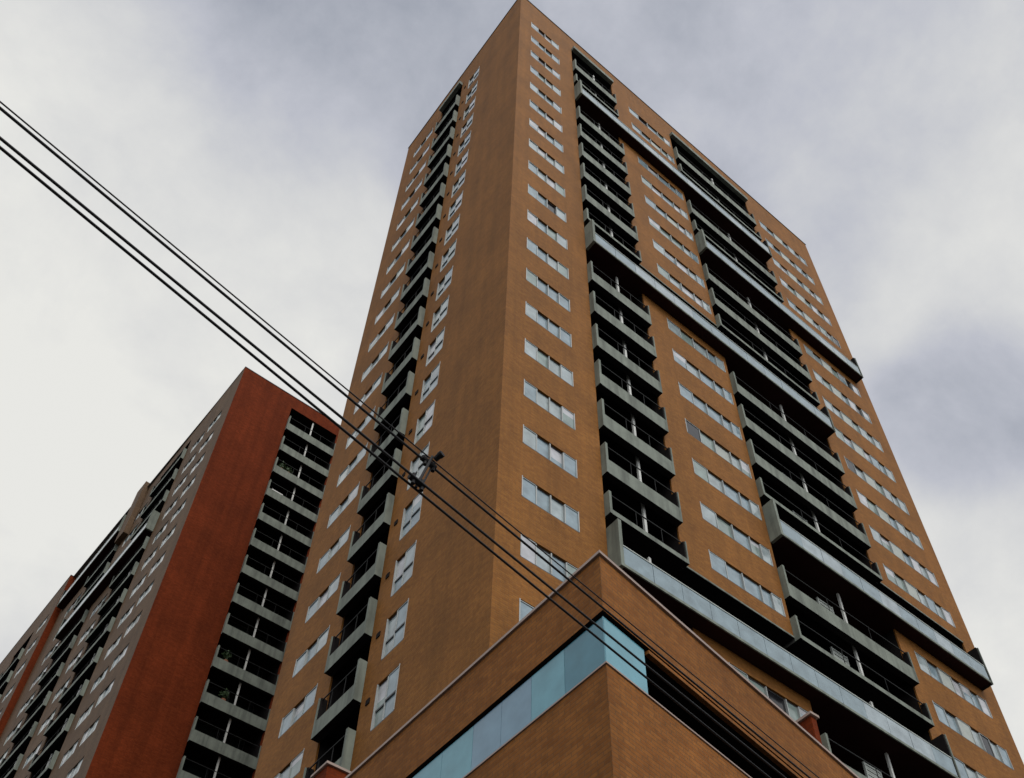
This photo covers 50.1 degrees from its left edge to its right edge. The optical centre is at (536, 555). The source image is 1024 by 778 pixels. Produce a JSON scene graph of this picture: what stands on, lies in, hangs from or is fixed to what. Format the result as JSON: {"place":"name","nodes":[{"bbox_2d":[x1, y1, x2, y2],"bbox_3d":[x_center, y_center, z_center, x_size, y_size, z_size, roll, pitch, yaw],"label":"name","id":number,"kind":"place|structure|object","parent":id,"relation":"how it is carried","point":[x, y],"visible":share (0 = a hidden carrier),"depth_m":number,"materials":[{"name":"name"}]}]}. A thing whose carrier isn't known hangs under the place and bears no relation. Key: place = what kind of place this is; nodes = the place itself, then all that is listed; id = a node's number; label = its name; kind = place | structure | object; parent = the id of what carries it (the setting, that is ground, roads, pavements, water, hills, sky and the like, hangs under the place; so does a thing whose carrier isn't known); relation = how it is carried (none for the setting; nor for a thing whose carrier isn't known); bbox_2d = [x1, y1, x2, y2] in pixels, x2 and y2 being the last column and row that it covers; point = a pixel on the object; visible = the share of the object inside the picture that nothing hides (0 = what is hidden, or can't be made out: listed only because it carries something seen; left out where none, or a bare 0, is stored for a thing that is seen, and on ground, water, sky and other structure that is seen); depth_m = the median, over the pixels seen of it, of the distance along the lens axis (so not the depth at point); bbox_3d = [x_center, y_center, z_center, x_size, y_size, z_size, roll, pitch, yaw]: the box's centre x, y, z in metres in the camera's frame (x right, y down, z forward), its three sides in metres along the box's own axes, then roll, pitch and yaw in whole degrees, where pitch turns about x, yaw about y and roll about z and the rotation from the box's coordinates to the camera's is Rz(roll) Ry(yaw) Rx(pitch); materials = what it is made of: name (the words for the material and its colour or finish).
{"place":"outdoors","nodes":[
{"label":"outdoors","id":0,"kind":"place"},
{"bbox_2d":[0,366,340,777],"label":"apartment tower","id":1,"kind":"structure","parent":0,"point":[114,664],"depth_m":67.47,"materials":[{"name":"brick"}]},
{"bbox_2d":[22,742,41,768],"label":"bathroom window","id":2,"kind":"structure","parent":1,"relation":"in","point":[31,756],"depth_m":66.18,"materials":[{"name":"glass"}]},
{"bbox_2d":[59,740,78,767],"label":"window","id":3,"kind":"structure","parent":1,"relation":"in","point":[70,752],"depth_m":57.81,"materials":[{"name":"glass"}]},
{"bbox_2d":[66,759,82,777],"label":"window","id":4,"kind":"structure","parent":1,"relation":"in","point":[76,769],"depth_m":54.57,"materials":[{"name":"glass"}]},
{"bbox_2d":[75,703,93,728],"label":"window","id":5,"kind":"structure","parent":1,"relation":"in","point":[81,719],"depth_m":59.81,"materials":[{"name":"glass"}]},
{"bbox_2d":[79,717,99,745],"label":"window","id":6,"kind":"structure","parent":1,"relation":"in","point":[90,730],"depth_m":56.62,"materials":[{"name":"glass"}]},
{"bbox_2d":[90,667,108,692],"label":"window","id":7,"kind":"structure","parent":1,"relation":"in","point":[101,678],"depth_m":61.82,"materials":[{"name":"glass"}]},
{"bbox_2d":[95,681,113,706],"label":"window","id":8,"kind":"structure","parent":1,"relation":"in","point":[101,697],"depth_m":58.65,"materials":[{"name":"glass"}]},
{"bbox_2d":[104,635,121,659],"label":"window","id":9,"kind":"structure","parent":1,"relation":"in","point":[112,647],"depth_m":63.80,"materials":[{"name":"glass"}]},
{"bbox_2d":[110,646,127,670],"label":"window","id":10,"kind":"structure","parent":1,"relation":"in","point":[122,654],"depth_m":60.64,"materials":[{"name":"glass"}]},
{"bbox_2d":[123,612,141,637],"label":"window","id":11,"kind":"structure","parent":1,"relation":"in","point":[132,624],"depth_m":62.61,"materials":[{"name":"glass"}]},
{"bbox_2d":[310,760,350,777],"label":"terrace wall","id":12,"kind":"structure","parent":0,"point":[327,769],"depth_m":22.36,"materials":[{"name":"red brick"}]},
{"bbox_2d":[407,451,444,491],"bbox_3d":[-0.653,-0.487,6.298,0.128,0.503,0.248,-33,-57,25],"label":"cable clamp","id":13,"kind":"object","parent":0,"point":[430,463],"visible":0.99,"depth_m":6.43,"materials":[{"name":"metal"}]},
{"bbox_2d":[0,146,770,777],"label":"power cable","id":14,"kind":"object","parent":13,"relation":"attached to","point":[64,200],"visible":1,"depth_m":5.84,"materials":[{"name":"black rubber"}]},
{"bbox_2d":[0,136,785,777],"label":"power cable","id":15,"kind":"object","parent":13,"relation":"attached to","point":[44,174],"visible":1,"depth_m":5.82,"materials":[{"name":"black rubber"}]},
{"bbox_2d":[0,106,810,777],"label":"power cable","id":16,"kind":"object","parent":13,"relation":"attached to","point":[36,138],"visible":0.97,"depth_m":6.19,"materials":[{"name":"black rubber"}]},
{"bbox_2d":[0,101,818,777],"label":"power cable","id":17,"kind":"object","parent":13,"relation":"attached to","point":[374,411],"visible":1,"depth_m":6.22,"materials":[{"name":"black rubber"}]},
{"bbox_2d":[0,0,1023,762],"label":"sky","id":18,"kind":"structure","parent":0,"point":[267,141],"materials":[{"name":"grey"}]},
{"bbox_2d":[796,711,821,743],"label":"terrace wall","id":19,"kind":"structure","parent":0,"point":[807,722],"depth_m":20.49,"materials":[{"name":"red brick"}]},
{"label":"ground","id":20,"kind":"structure","parent":0,"visible":0},
{"bbox_2d":[345,550,859,777],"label":"podium building","id":21,"kind":"structure","parent":20,"relation":"on","point":[546,688],"depth_m":16.64,"materials":[{"name":"brick"}]},
{"bbox_2d":[254,0,1023,777],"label":"apartment tower","id":22,"kind":"structure","parent":20,"relation":"on","point":[602,316],"depth_m":41.15,"materials":[{"name":"orange brick"}]},
{"bbox_2d":[275,748,304,777],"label":"bathroom window","id":23,"kind":"structure","parent":22,"relation":"in","point":[293,769],"depth_m":31.41,"materials":[{"name":"glass"}]},
{"bbox_2d":[278,683,317,738],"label":"window","id":24,"kind":"structure","parent":22,"relation":"in","point":[297,712],"depth_m":33.59,"materials":[{"name":"glass"}]},
{"bbox_2d":[292,625,329,677],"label":"bathroom window","id":25,"kind":"structure","parent":22,"relation":"in","point":[309,654],"depth_m":35.49,"materials":[{"name":"glass"}]},
{"bbox_2d":[305,573,340,622],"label":"bathroom window","id":26,"kind":"structure","parent":22,"relation":"in","point":[312,609],"depth_m":37.43,"materials":[{"name":"glass"}]},
{"bbox_2d":[316,525,350,573],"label":"bathroom window","id":27,"kind":"structure","parent":22,"relation":"in","point":[330,553],"depth_m":39.37,"materials":[{"name":"glass"}]},
{"bbox_2d":[327,482,359,528],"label":"bathroom window","id":28,"kind":"structure","parent":22,"relation":"in","point":[353,494],"depth_m":41.32,"materials":[{"name":"glass"}]},
{"bbox_2d":[337,442,367,486],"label":"bathroom window","id":29,"kind":"structure","parent":22,"relation":"in","point":[362,453],"depth_m":43.31,"materials":[{"name":"glass"}]},
{"bbox_2d":[345,406,375,449],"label":"bathroom window","id":30,"kind":"structure","parent":22,"relation":"in","point":[368,419],"depth_m":45.26,"materials":[{"name":"glass"}]},
{"bbox_2d":[353,372,382,414],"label":"bathroom window","id":31,"kind":"structure","parent":22,"relation":"in","point":[377,382],"depth_m":47.21,"materials":[{"name":"glass"}]},
{"bbox_2d":[361,342,388,381],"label":"bathroom window","id":32,"kind":"structure","parent":22,"relation":"in","point":[384,350],"depth_m":49.24,"materials":[{"name":"glass"}]},
{"bbox_2d":[368,313,394,351],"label":"bathroom window","id":33,"kind":"structure","parent":22,"relation":"in","point":[390,321],"depth_m":51.23,"materials":[{"name":"glass"}]},
{"bbox_2d":[370,664,399,731],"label":"casement window","id":34,"kind":"structure","parent":22,"relation":"in","point":[384,704],"depth_m":28.38,"materials":[{"name":"glass"}]},
{"bbox_2d":[374,288,399,324],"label":"bathroom window","id":35,"kind":"structure","parent":22,"relation":"in","point":[396,294],"depth_m":53.24,"materials":[{"name":"glass"}]},
{"bbox_2d":[380,263,404,298],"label":"bathroom window","id":36,"kind":"structure","parent":22,"relation":"in","point":[399,272],"depth_m":55.25,"materials":[{"name":"glass"}]},
{"bbox_2d":[381,598,408,659],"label":"casement window","id":37,"kind":"structure","parent":22,"relation":"in","point":[395,627],"depth_m":30.29,"materials":[{"name":"glass"}]},
{"bbox_2d":[386,240,409,274],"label":"bathroom window","id":38,"kind":"structure","parent":22,"relation":"in","point":[406,246],"depth_m":57.34,"materials":[{"name":"glass"}]},
{"bbox_2d":[391,217,414,251],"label":"bathroom window","id":39,"kind":"structure","parent":22,"relation":"in","point":[396,243],"depth_m":59.31,"materials":[{"name":"glass"}]},
{"bbox_2d":[391,540,416,596],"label":"casement window","id":40,"kind":"structure","parent":22,"relation":"in","point":[403,571],"depth_m":32.21,"materials":[{"name":"glass"}]},
{"bbox_2d":[396,197,418,230],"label":"bathroom window","id":41,"kind":"structure","parent":22,"relation":"in","point":[416,202],"depth_m":61.38,"materials":[{"name":"glass"}]},
{"bbox_2d":[399,492,422,540],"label":"casement window","id":42,"kind":"structure","parent":22,"relation":"in","point":[411,515],"depth_m":34.13,"materials":[{"name":"glass"}]},
{"bbox_2d":[407,441,429,489],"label":"casement window","id":43,"kind":"structure","parent":22,"relation":"in","point":[417,466],"depth_m":36.26,"materials":[{"name":"glass"}]},
{"bbox_2d":[414,401,434,443],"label":"casement window","id":44,"kind":"structure","parent":22,"relation":"in","point":[425,422],"depth_m":38.05,"materials":[{"name":"glass"}]},
{"bbox_2d":[420,363,439,403],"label":"casement window","id":45,"kind":"structure","parent":22,"relation":"in","point":[428,385],"depth_m":40.00,"materials":[{"name":"glass"}]},
{"bbox_2d":[426,327,444,365],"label":"casement window","id":46,"kind":"structure","parent":22,"relation":"in","point":[437,345],"depth_m":41.98,"materials":[{"name":"glass"}]},
{"bbox_2d":[431,296,448,331],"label":"casement window","id":47,"kind":"structure","parent":22,"relation":"in","point":[441,313],"depth_m":43.95,"materials":[{"name":"glass"}]},
{"bbox_2d":[436,267,452,300],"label":"casement window","id":48,"kind":"structure","parent":22,"relation":"in","point":[446,282],"depth_m":45.92,"materials":[{"name":"glass"}]},
{"bbox_2d":[440,239,456,271],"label":"casement window","id":49,"kind":"structure","parent":22,"relation":"in","point":[445,259],"depth_m":47.93,"materials":[{"name":"glass"}]},
{"bbox_2d":[444,214,459,245],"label":"casement window","id":50,"kind":"structure","parent":22,"relation":"in","point":[453,229],"depth_m":49.94,"materials":[{"name":"glass"}]},
{"bbox_2d":[448,192,462,220],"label":"casement window","id":51,"kind":"structure","parent":22,"relation":"in","point":[452,210],"depth_m":51.94,"materials":[{"name":"glass"}]},
{"bbox_2d":[451,169,465,197],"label":"casement window","id":52,"kind":"structure","parent":22,"relation":"in","point":[462,178],"depth_m":53.97,"materials":[{"name":"glass"}]},
{"bbox_2d":[454,149,468,176],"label":"casement window","id":53,"kind":"structure","parent":22,"relation":"in","point":[464,159],"depth_m":56.01,"materials":[{"name":"glass"}]},
{"bbox_2d":[457,131,470,156],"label":"casement window","id":54,"kind":"structure","parent":22,"relation":"in","point":[467,139],"depth_m":58.06,"materials":[{"name":"glass"}]},
{"bbox_2d":[460,114,472,137],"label":"casement window","id":55,"kind":"structure","parent":22,"relation":"in","point":[469,122],"depth_m":60.12,"materials":[{"name":"glass"}]},
{"bbox_2d":[463,96,475,119],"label":"casement window","id":56,"kind":"structure","parent":22,"relation":"in","point":[472,104],"depth_m":62.18,"materials":[{"name":"glass"}]},
{"bbox_2d":[519,598,533,620],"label":"window","id":57,"kind":"structure","parent":22,"relation":"in","point":[524,608],"depth_m":26.72,"materials":[{"name":"glass"}]},
{"bbox_2d":[531,22,558,49],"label":"window","id":58,"kind":"structure","parent":22,"relation":"in","point":[533,26],"depth_m":64.90,"materials":[{"name":"glass"}]},
{"bbox_2d":[531,36,559,64],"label":"window","id":59,"kind":"structure","parent":22,"relation":"in","point":[533,40],"depth_m":62.79,"materials":[{"name":"glass"}]},
{"bbox_2d":[531,51,559,79],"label":"window","id":60,"kind":"structure","parent":22,"relation":"in","point":[533,54],"depth_m":60.77,"materials":[{"name":"glass"}]},
{"bbox_2d":[530,65,560,95],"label":"window","id":61,"kind":"structure","parent":22,"relation":"in","point":[532,69],"depth_m":58.67,"materials":[{"name":"glass"}]},
{"bbox_2d":[530,82,561,113],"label":"window","id":62,"kind":"structure","parent":22,"relation":"in","point":[534,88],"depth_m":56.63,"materials":[{"name":"glass"}]},
{"bbox_2d":[530,100,561,131],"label":"window","id":63,"kind":"structure","parent":22,"relation":"in","point":[533,105],"depth_m":54.60,"materials":[{"name":"glass"}]},
{"bbox_2d":[529,118,562,151],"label":"window","id":64,"kind":"structure","parent":22,"relation":"in","point":[531,123],"depth_m":52.53,"materials":[{"name":"glass"}]},
{"bbox_2d":[529,139,563,173],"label":"window","id":65,"kind":"structure","parent":22,"relation":"in","point":[557,165],"depth_m":50.51,"materials":[{"name":"glass"}]},
{"bbox_2d":[528,160,564,196],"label":"window","id":66,"kind":"structure","parent":22,"relation":"in","point":[532,167],"depth_m":48.49,"materials":[{"name":"glass"}]},
{"bbox_2d":[528,184,565,221],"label":"window","id":67,"kind":"structure","parent":22,"relation":"in","point":[531,191],"depth_m":46.48,"materials":[{"name":"glass"}]},
{"bbox_2d":[527,209,567,249],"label":"window","id":68,"kind":"structure","parent":22,"relation":"in","point":[531,217],"depth_m":44.49,"materials":[{"name":"glass"}]},
{"bbox_2d":[527,237,568,279],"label":"window","id":69,"kind":"structure","parent":22,"relation":"in","point":[531,246],"depth_m":42.52,"materials":[{"name":"glass"}]},
{"bbox_2d":[526,268,569,311],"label":"window","id":70,"kind":"structure","parent":22,"relation":"in","point":[532,278],"depth_m":40.52,"materials":[{"name":"glass"}]},
{"bbox_2d":[525,302,571,347],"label":"window","id":71,"kind":"structure","parent":22,"relation":"in","point":[531,312],"depth_m":38.55,"materials":[{"name":"glass"}]},
{"bbox_2d":[520,535,576,581],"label":"window","id":72,"kind":"structure","parent":22,"relation":"in","point":[525,552],"depth_m":28.75,"materials":[{"name":"glass"}]},
{"bbox_2d":[524,338,573,386],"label":"window","id":73,"kind":"structure","parent":22,"relation":"in","point":[531,350],"depth_m":36.61,"materials":[{"name":"glass"}]},
{"bbox_2d":[524,379,574,429],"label":"window","id":74,"kind":"structure","parent":22,"relation":"in","point":[561,413],"depth_m":34.66,"materials":[{"name":"glass"}]},
{"bbox_2d":[523,424,577,478],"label":"window","id":75,"kind":"structure","parent":22,"relation":"in","point":[565,462],"depth_m":32.71,"materials":[{"name":"glass"}]},
{"bbox_2d":[521,475,579,532],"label":"window","id":76,"kind":"structure","parent":22,"relation":"in","point":[567,515],"depth_m":30.79,"materials":[{"name":"glass"}]},
{"bbox_2d":[629,108,670,147],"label":"window","id":77,"kind":"structure","parent":22,"relation":"in","point":[631,111],"depth_m":68.36,"materials":[{"name":"glass"}]},
{"bbox_2d":[631,122,674,163],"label":"window","id":78,"kind":"structure","parent":22,"relation":"in","point":[634,127],"depth_m":66.31,"materials":[{"name":"glass"}]},
{"bbox_2d":[638,157,683,200],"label":"window","id":79,"kind":"structure","parent":22,"relation":"in","point":[640,161],"depth_m":62.17,"materials":[{"name":"glass"}]},
{"bbox_2d":[641,175,687,219],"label":"window","id":80,"kind":"structure","parent":22,"relation":"in","point":[644,180],"depth_m":60.09,"materials":[{"name":"glass"}]},
{"bbox_2d":[645,196,693,241],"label":"window","id":81,"kind":"structure","parent":22,"relation":"in","point":[648,201],"depth_m":58.05,"materials":[{"name":"glass"}]},
{"bbox_2d":[648,216,698,263],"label":"window","id":82,"kind":"structure","parent":22,"relation":"in","point":[653,223],"depth_m":56.03,"materials":[{"name":"glass"}]},
{"bbox_2d":[652,239,704,287],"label":"window","id":83,"kind":"structure","parent":22,"relation":"in","point":[656,245],"depth_m":53.97,"materials":[{"name":"glass"}]},
{"bbox_2d":[657,264,711,314],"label":"window","id":84,"kind":"structure","parent":22,"relation":"in","point":[664,273],"depth_m":51.98,"materials":[{"name":"glass"}]},
{"bbox_2d":[667,319,725,372],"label":"window","id":85,"kind":"structure","parent":22,"relation":"in","point":[671,326],"depth_m":47.98,"materials":[{"name":"glass"}]},
{"bbox_2d":[672,348,733,404],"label":"window","id":86,"kind":"structure","parent":22,"relation":"in","point":[678,358],"depth_m":46.01,"materials":[{"name":"glass"}]},
{"bbox_2d":[678,382,741,439],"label":"window","id":87,"kind":"structure","parent":22,"relation":"in","point":[687,394],"depth_m":44.01,"materials":[{"name":"glass"}]},
{"bbox_2d":[685,419,751,478],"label":"window","id":88,"kind":"structure","parent":22,"relation":"in","point":[692,430],"depth_m":42.04,"materials":[{"name":"glass"}]},
{"bbox_2d":[692,458,761,520],"bbox_3d":[6.948,-2.381,40.013,3.470,0.950,0.115,32,-56,-24],"label":"window","id":89,"kind":"structure","parent":22,"relation":"in","point":[699,470],"depth_m":40.08,"materials":[{"name":"glass"}]},
{"bbox_2d":[700,502,772,566],"bbox_3d":[6.942,-0.707,38.067,3.470,0.950,0.115,32,-56,-24],"label":"window","id":90,"kind":"structure","parent":22,"relation":"in","point":[710,516],"depth_m":38.13,"materials":[{"name":"glass"}]},
{"bbox_2d":[708,549,785,617],"bbox_3d":[6.935,0.960,36.131,3.470,0.950,0.115,32,-56,-24],"label":"window","id":91,"kind":"structure","parent":22,"relation":"in","point":[719,565],"depth_m":36.19,"materials":[{"name":"glass"}]},
{"bbox_2d":[729,662,808,720],"bbox_3d":[6.923,4.269,32.287,3.470,0.950,0.115,32,-56,-24],"label":"window","id":92,"kind":"structure","parent":22,"relation":"in","point":[795,712],"depth_m":32.62,"materials":[{"name":"glass"}]},
{"bbox_2d":[759,221,807,266],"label":"window","id":93,"kind":"structure","parent":22,"relation":"in","point":[763,226],"depth_m":73.27,"materials":[{"name":"glass"}]},
{"bbox_2d":[765,238,814,284],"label":"window","id":94,"kind":"structure","parent":22,"relation":"in","point":[780,253],"depth_m":71.24,"materials":[{"name":"glass"}]},
{"bbox_2d":[772,257,822,304],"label":"window","id":95,"kind":"structure","parent":22,"relation":"in","point":[776,263],"depth_m":69.13,"materials":[{"name":"glass"}]},
{"bbox_2d":[779,277,831,325],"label":"window","id":96,"kind":"structure","parent":22,"relation":"in","point":[783,282],"depth_m":67.04,"materials":[{"name":"glass"}]},
{"bbox_2d":[787,299,840,347],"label":"window","id":97,"kind":"structure","parent":22,"relation":"in","point":[791,304],"depth_m":65.02,"materials":[{"name":"glass"}]},
{"bbox_2d":[804,345,860,396],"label":"window","id":98,"kind":"structure","parent":22,"relation":"in","point":[808,351],"depth_m":60.96,"materials":[{"name":"glass"}]},
{"bbox_2d":[813,370,871,423],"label":"window","id":99,"kind":"structure","parent":22,"relation":"in","point":[817,376],"depth_m":58.93,"materials":[{"name":"glass"}]},
{"bbox_2d":[822,396,883,452],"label":"window","id":100,"kind":"structure","parent":22,"relation":"in","point":[841,415],"depth_m":56.91,"materials":[{"name":"glass"}]},
{"bbox_2d":[834,427,895,482],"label":"window","id":101,"kind":"structure","parent":22,"relation":"in","point":[854,446],"depth_m":54.92,"materials":[{"name":"glass"}]},
{"bbox_2d":[844,457,909,515],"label":"window","id":102,"kind":"structure","parent":22,"relation":"in","point":[862,475],"depth_m":52.89,"materials":[{"name":"glass"}]},
{"bbox_2d":[856,490,923,549],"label":"window","id":103,"kind":"structure","parent":22,"relation":"in","point":[878,511],"depth_m":50.90,"materials":[{"name":"glass"}]},
{"bbox_2d":[869,526,938,586],"bbox_3d":[16.407,0.078,48.891,4.550,1.000,0.115,32,-56,-24],"label":"window","id":104,"kind":"structure","parent":22,"relation":"in","point":[877,537],"depth_m":48.93,"materials":[{"name":"glass"}]},
{"bbox_2d":[883,564,955,627],"bbox_3d":[16.401,1.769,46.927,4.550,1.000,0.115,32,-56,-24],"label":"window","id":105,"kind":"structure","parent":22,"relation":"in","point":[904,585],"depth_m":46.96,"materials":[{"name":"glass"}]},
{"bbox_2d":[914,651,992,718],"bbox_3d":[16.388,5.127,43.026,4.550,1.000,0.115,32,-56,-24],"label":"window","id":106,"kind":"structure","parent":22,"relation":"in","point":[981,704],"depth_m":43.05,"materials":[{"name":"glass"}]},
{"bbox_2d":[954,757,985,777],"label":"window","id":107,"kind":"structure","parent":22,"relation":"in","point":[965,772],"depth_m":38.69,"materials":[{"name":"glass"}]},
{"bbox_2d":[932,700,1013,769],"bbox_3d":[16.382,6.794,41.090,4.550,1.000,0.115,32,-56,-24],"label":"window","id":108,"kind":"structure","parent":22,"relation":"in","point":[954,723],"depth_m":41.10,"materials":[{"name":"glass"}]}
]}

